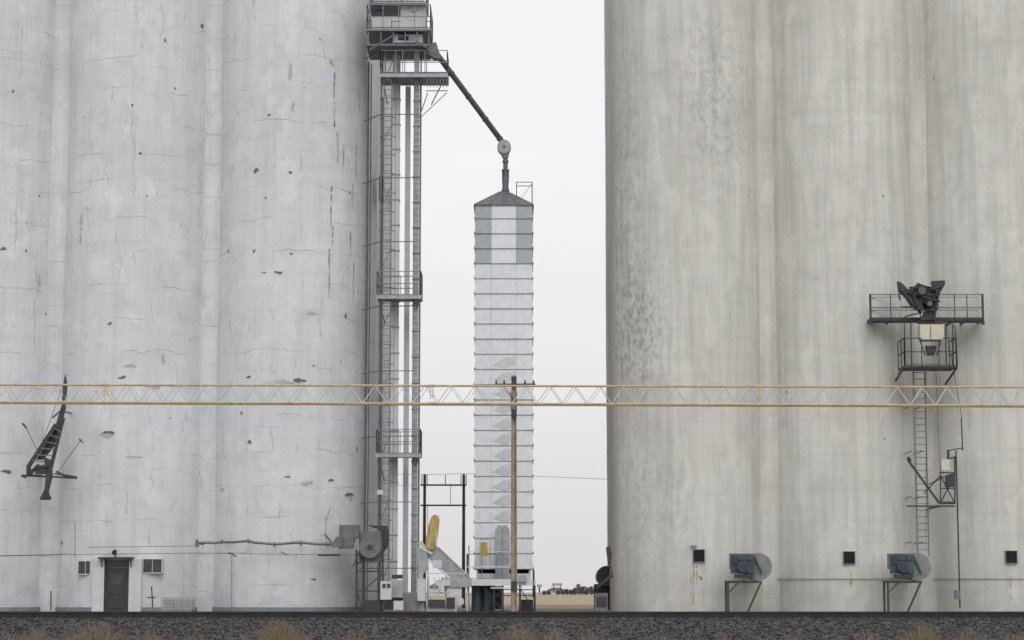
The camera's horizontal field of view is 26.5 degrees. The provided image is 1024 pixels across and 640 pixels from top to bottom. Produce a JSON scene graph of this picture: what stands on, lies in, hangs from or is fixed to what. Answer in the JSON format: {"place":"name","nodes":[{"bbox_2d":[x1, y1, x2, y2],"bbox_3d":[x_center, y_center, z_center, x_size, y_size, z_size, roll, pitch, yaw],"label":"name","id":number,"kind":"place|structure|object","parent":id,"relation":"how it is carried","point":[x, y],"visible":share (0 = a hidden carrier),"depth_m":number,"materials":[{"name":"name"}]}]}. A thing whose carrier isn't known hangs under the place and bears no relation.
{"place":"outdoors","nodes":[
{"label":"outdoors","id":0,"kind":"place"},
{"bbox_2d":[161,597,194,610],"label":"wire crate","id":1,"kind":"object","parent":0,"point":[176,604],"visible":0.94,"depth_m":96.19,"materials":[{"name":"metal"}]},
{"bbox_2d":[397,0,606,592],"label":"sky","id":2,"kind":"structure","parent":0,"point":[535,68],"materials":[{"name":"white"}]},
{"bbox_2d":[426,593,593,605],"bbox_3d":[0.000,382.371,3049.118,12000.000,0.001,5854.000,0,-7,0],"label":"stubble field","id":3,"kind":"structure","parent":0,"point":[562,600],"depth_m":269.12,"materials":[{"name":"beige plant"}]},
{"bbox_2d":[426,583,466,595],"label":"distant grain shed","id":4,"kind":"structure","parent":3,"relation":"on","point":[455,591],"depth_m":595.35,"materials":[{"name":"grey paint"}]},
{"bbox_2d":[537,583,561,592],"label":"field sign","id":5,"kind":"object","parent":3,"relation":"on","point":[553,584],"visible":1,"depth_m":238.05,"materials":[{"name":"metal"}]},
{"bbox_2d":[546,588,564,593],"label":"distant grain shed","id":6,"kind":"structure","parent":3,"relation":"on","point":[555,589],"depth_m":892.68,"materials":[{"name":"grey paint"}]},
{"bbox_2d":[542,584,593,594],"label":"distant tree row","id":7,"kind":"object","parent":3,"relation":"on","point":[578,590],"visible":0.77,"depth_m":694.32,"materials":[{"name":"green plant"}]},
{"bbox_2d":[230,606,791,618],"bbox_3d":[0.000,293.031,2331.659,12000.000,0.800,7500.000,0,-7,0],"label":"ground","id":8,"kind":"structure","parent":0,"point":[558,608],"depth_m":114.96,"materials":[{"name":"beige soil"}]},
{"bbox_2d":[0,0,402,610],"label":"concrete grain elevator","id":9,"kind":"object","parent":8,"relation":"on","point":[183,193],"visible":0.93,"depth_m":101.75,"materials":[{"name":"concrete"}]},
{"bbox_2d":[21,374,82,499],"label":"railcar loading spout","id":10,"kind":"object","parent":9,"relation":"attached to","point":[51,440],"visible":1,"depth_m":99.25,"materials":[{"name":"metal"}]},
{"bbox_2d":[103,560,128,610],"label":"door","id":11,"kind":"structure","parent":9,"relation":"in","point":[115,596],"depth_m":99.17,"materials":[{"name":"metal"}]},
{"bbox_2d":[78,559,161,584],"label":"window glass","id":12,"kind":"structure","parent":9,"relation":"in","point":[116,579],"depth_m":99.51,"materials":[{"name":"grey glass"}]},
{"bbox_2d":[77,558,163,574],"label":"window frame","id":13,"kind":"structure","parent":9,"relation":"in","point":[162,570],"depth_m":99.56,"materials":[{"name":"grey metal"}]},
{"bbox_2d":[332,490,417,610],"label":"dust blower","id":14,"kind":"object","parent":8,"relation":"on","point":[373,545],"visible":0.94,"depth_m":98.55,"materials":[{"name":"grey paint"}]},
{"bbox_2d":[360,0,448,610],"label":"bucket elevator leg","id":15,"kind":"object","parent":8,"relation":"on","point":[411,39],"visible":0.96,"depth_m":102.67,"materials":[{"name":"grey metal"}]},
{"bbox_2d":[439,54,510,191],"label":"grain spout","id":16,"kind":"object","parent":15,"relation":"attached to","point":[503,147],"visible":1,"depth_m":107.25,"materials":[{"name":"grey metal"}]},
{"bbox_2d":[417,515,471,610],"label":"transfer conveyor","id":17,"kind":"object","parent":8,"relation":"on","point":[440,558],"visible":0.94,"depth_m":98.70,"materials":[{"name":"grey metal"}]},
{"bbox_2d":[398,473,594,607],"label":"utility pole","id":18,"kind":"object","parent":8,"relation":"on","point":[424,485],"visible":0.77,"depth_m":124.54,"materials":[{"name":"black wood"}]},
{"bbox_2d":[465,182,535,610],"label":"grain dryer tower","id":19,"kind":"structure","parent":8,"relation":"on","point":[503,292],"depth_m":104.98,"materials":[{"name":"silver metal"}]},
{"bbox_2d":[0,383,1023,407],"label":"overhead truss","id":20,"kind":"object","parent":8,"relation":"on","point":[487,403],"visible":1,"depth_m":90.31,"materials":[{"name":"metal"}]},
{"bbox_2d":[494,375,535,610],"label":"utility pole","id":21,"kind":"object","parent":8,"relation":"on","point":[513,394],"visible":0.83,"depth_m":93.23,"materials":[{"name":"brown wood"}]},
{"bbox_2d":[594,566,609,609],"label":"fan","id":22,"kind":"object","parent":8,"relation":"on","point":[602,574],"visible":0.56,"depth_m":111.26,"materials":[{"name":"metal"}]},
{"bbox_2d":[594,546,612,610],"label":"blower","id":23,"kind":"object","parent":8,"relation":"on","point":[600,601],"visible":0.93,"depth_m":99.41,"materials":[{"name":"metal"}]},
{"bbox_2d":[724,553,771,610],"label":"aeration fan","id":24,"kind":"object","parent":8,"relation":"on","point":[756,567],"visible":0.94,"depth_m":97.53},
{"bbox_2d":[604,0,1023,610],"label":"concrete grain elevator","id":25,"kind":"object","parent":8,"relation":"on","point":[792,186],"visible":0.95,"depth_m":101.64,"materials":[{"name":"concrete"}]},
{"bbox_2d":[867,280,984,607],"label":"railcar loading spout","id":26,"kind":"object","parent":25,"relation":"attached to","point":[919,297],"visible":0.95,"depth_m":99.51,"materials":[{"name":"metal"}]},
{"bbox_2d":[882,553,930,610],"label":"aeration fan","id":27,"kind":"object","parent":8,"relation":"on","point":[915,567],"visible":0.96,"depth_m":97.53},
{"bbox_2d":[0,611,1023,639],"bbox_3d":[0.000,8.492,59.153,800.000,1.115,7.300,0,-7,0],"label":"railway track","id":28,"kind":"structure","parent":0,"point":[96,615],"depth_m":57.50,"materials":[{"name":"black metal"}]},
{"bbox_2d":[1,616,1023,639],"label":"dry grass","id":29,"kind":"structure","parent":0,"point":[277,635],"depth_m":55.96,"materials":[{"name":"brown plant"}]}
]}

